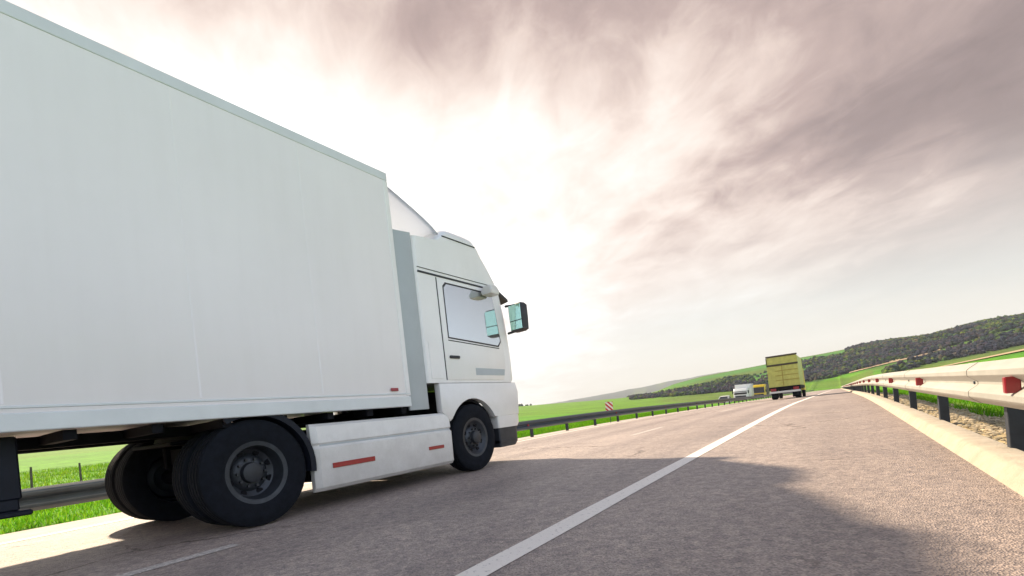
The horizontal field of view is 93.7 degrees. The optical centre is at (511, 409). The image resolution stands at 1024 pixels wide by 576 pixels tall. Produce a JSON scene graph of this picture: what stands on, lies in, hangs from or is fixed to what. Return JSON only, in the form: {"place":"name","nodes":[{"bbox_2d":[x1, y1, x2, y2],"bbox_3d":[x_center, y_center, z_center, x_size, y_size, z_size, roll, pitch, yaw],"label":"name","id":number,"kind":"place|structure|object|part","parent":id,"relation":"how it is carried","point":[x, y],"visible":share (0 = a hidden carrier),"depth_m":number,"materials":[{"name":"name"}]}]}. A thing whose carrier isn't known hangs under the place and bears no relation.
{"place":"outdoors","nodes":[
{"label":"outdoors","id":0,"kind":"place"},
{"bbox_2d":[20,413,638,488],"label":"field grass","id":1,"kind":"structure","parent":0,"point":[99,475],"depth_m":34.28,"materials":[{"name":"green plant"}]},
{"bbox_2d":[0,407,702,534],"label":"median grass","id":2,"kind":"structure","parent":0,"point":[26,519],"depth_m":8.08,"materials":[{"name":"green plant"}]},
{"bbox_2d":[0,388,1023,575],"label":"road","id":3,"kind":"structure","parent":0,"point":[844,483],"depth_m":3.67,"materials":[{"name":"grey asphalt"}]},
{"bbox_2d":[116,544,239,575],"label":"lane marking","id":4,"kind":"object","parent":3,"relation":"on","point":[176,560],"visible":1,"depth_m":3.52,"materials":[{"name":"paint"}]},
{"bbox_2d":[0,0,528,526],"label":"articulated truck","id":5,"kind":"object","parent":3,"relation":"on","point":[210,306],"visible":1,"depth_m":4.52,"materials":[{"name":"paint"}]},
{"bbox_3d":[-0.600,-1.212,7.609,0.055,1.510,1.525,-7,-1,34],"label":"door","id":6,"kind":"part","parent":5,"relation":"part of","materials":[{"name":"white paint"}]},
{"bbox_2d":[0,399,761,544],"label":"edge line","id":7,"kind":"object","parent":3,"relation":"on","point":[304,483],"visible":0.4,"depth_m":6.09,"materials":[{"name":"paint"}]},
{"bbox_2d":[456,391,827,575],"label":"edge line","id":8,"kind":"object","parent":3,"relation":"on","point":[490,565],"visible":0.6,"depth_m":3.40,"materials":[{"name":"paint"}]},
{"bbox_2d":[633,427,661,434],"bbox_3d":[3.494,0.556,12.305,0.143,0.004,2.400,-5,0,34],"label":"lane marking","id":9,"kind":"object","parent":3,"relation":"on","point":[647,430],"visible":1,"depth_m":12.23,"materials":[{"name":"paint"}]},
{"bbox_2d":[765,353,805,399],"bbox_3d":[24.653,-2.814,42.967,2.290,3.660,8.100,-7,-2,34],"label":"cargo truck","id":10,"kind":"object","parent":3,"relation":"on","point":[785,372],"visible":0.98,"depth_m":39.77,"materials":[{"name":"yellow metal"}]},
{"bbox_2d":[728,392,851,404],"bbox_3d":[22.130,-0.811,39.084,9.070,0.265,2.500,-5,0,34],"label":"road joint","id":11,"kind":"object","parent":3,"relation":"on","point":[798,397],"visible":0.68,"depth_m":38.68,"materials":[{"name":"concrete"}]},
{"bbox_2d":[841,388,1023,496],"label":"kerb","id":12,"kind":"structure","parent":3,"relation":"on","point":[1002,463],"depth_m":4.14,"materials":[{"name":"concrete"}]},
{"bbox_2d":[841,357,1023,450],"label":"guardrail","id":13,"kind":"object","parent":12,"relation":"on","point":[998,382],"visible":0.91,"depth_m":4.02,"materials":[{"name":"metal"}]},
{"bbox_2d":[0,326,1023,534],"bbox_3d":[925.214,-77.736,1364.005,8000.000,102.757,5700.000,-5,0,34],"label":"ground","id":14,"kind":"structure","parent":0,"point":[40,461],"depth_m":219.76,"materials":[{"name":"green plant"}]},
{"bbox_2d":[20,462,107,487],"bbox_3d":[-19.253,3.309,31.820,0.177,1.807,34.812,-5,0,34],"label":"wire fence","id":15,"kind":"object","parent":14,"relation":"on","point":[31,477],"visible":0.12,"depth_m":24.77,"materials":[{"name":"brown metal"}]},
{"bbox_2d":[0,391,812,540],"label":"concrete edge","id":16,"kind":"object","parent":14,"relation":"on","point":[13,535],"visible":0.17,"depth_m":6.92,"materials":[{"name":"beige concrete"}]},
{"bbox_2d":[19,390,813,510],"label":"guardrail","id":17,"kind":"object","parent":16,"relation":"on","point":[50,496],"visible":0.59,"depth_m":6.95,"materials":[{"name":"metal"}]},
{"bbox_2d":[605,402,612,422],"bbox_3d":[4.800,0.288,23.515,0.360,1.290,0.052,-5,0,22],"label":"hazard marker","id":18,"kind":"object","parent":14,"relation":"on","point":[608,405],"visible":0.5,"depth_m":23.50,"materials":[{"name":"metal"}]},
{"bbox_2d":[629,313,1023,399],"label":"woodland","id":19,"kind":"object","parent":14,"relation":"on","point":[861,356],"visible":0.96,"depth_m":322.88,"materials":[{"name":"green plant"}]},
{"bbox_2d":[870,389,1003,416],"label":"verge grass","id":20,"kind":"structure","parent":14,"relation":"on","point":[992,409],"depth_m":8.51,"materials":[{"name":"green plant"}]},
{"bbox_2d":[6,0,1023,412],"label":"sky","id":21,"kind":"structure","parent":0,"point":[668,190],"materials":[{"name":"white"}]},
{"bbox_2d":[541,372,722,404],"bbox_3d":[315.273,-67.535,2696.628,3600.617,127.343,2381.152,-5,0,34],"label":"distant hills","id":22,"kind":"structure","parent":0,"point":[641,390],"depth_m":2665.61,"materials":[{"name":"grey plant"}]},
{"bbox_2d":[719,395,731,403],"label":"passenger car","id":23,"kind":"object","parent":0,"point":[724,397],"visible":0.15,"depth_m":84.05,"materials":[{"name":"paint"}]},
{"bbox_2d":[732,384,753,401],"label":"box truck","id":24,"kind":"object","parent":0,"point":[744,390],"visible":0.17,"depth_m":89.00,"materials":[{"name":"paint"}]},
{"bbox_2d":[753,384,769,398],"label":"box truck","id":25,"kind":"object","parent":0,"point":[761,389],"visible":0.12,"depth_m":103.85,"materials":[{"name":"yellow paint"}]},
{"bbox_2d":[849,349,939,372],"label":"dirt track","id":26,"kind":"structure","parent":0,"point":[889,362],"depth_m":293.34,"materials":[{"name":"beige soil"}]},
{"bbox_2d":[880,394,1006,444],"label":"gravel","id":27,"kind":"structure","parent":0,"point":[978,427],"depth_m":6.44,"materials":[{"name":"beige gravel"}]},
{"bbox_2d":[939,349,1023,366],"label":"dirt track","id":28,"kind":"structure","parent":0,"point":[986,357],"depth_m":58.91,"materials":[{"name":"beige soil"}]}
]}

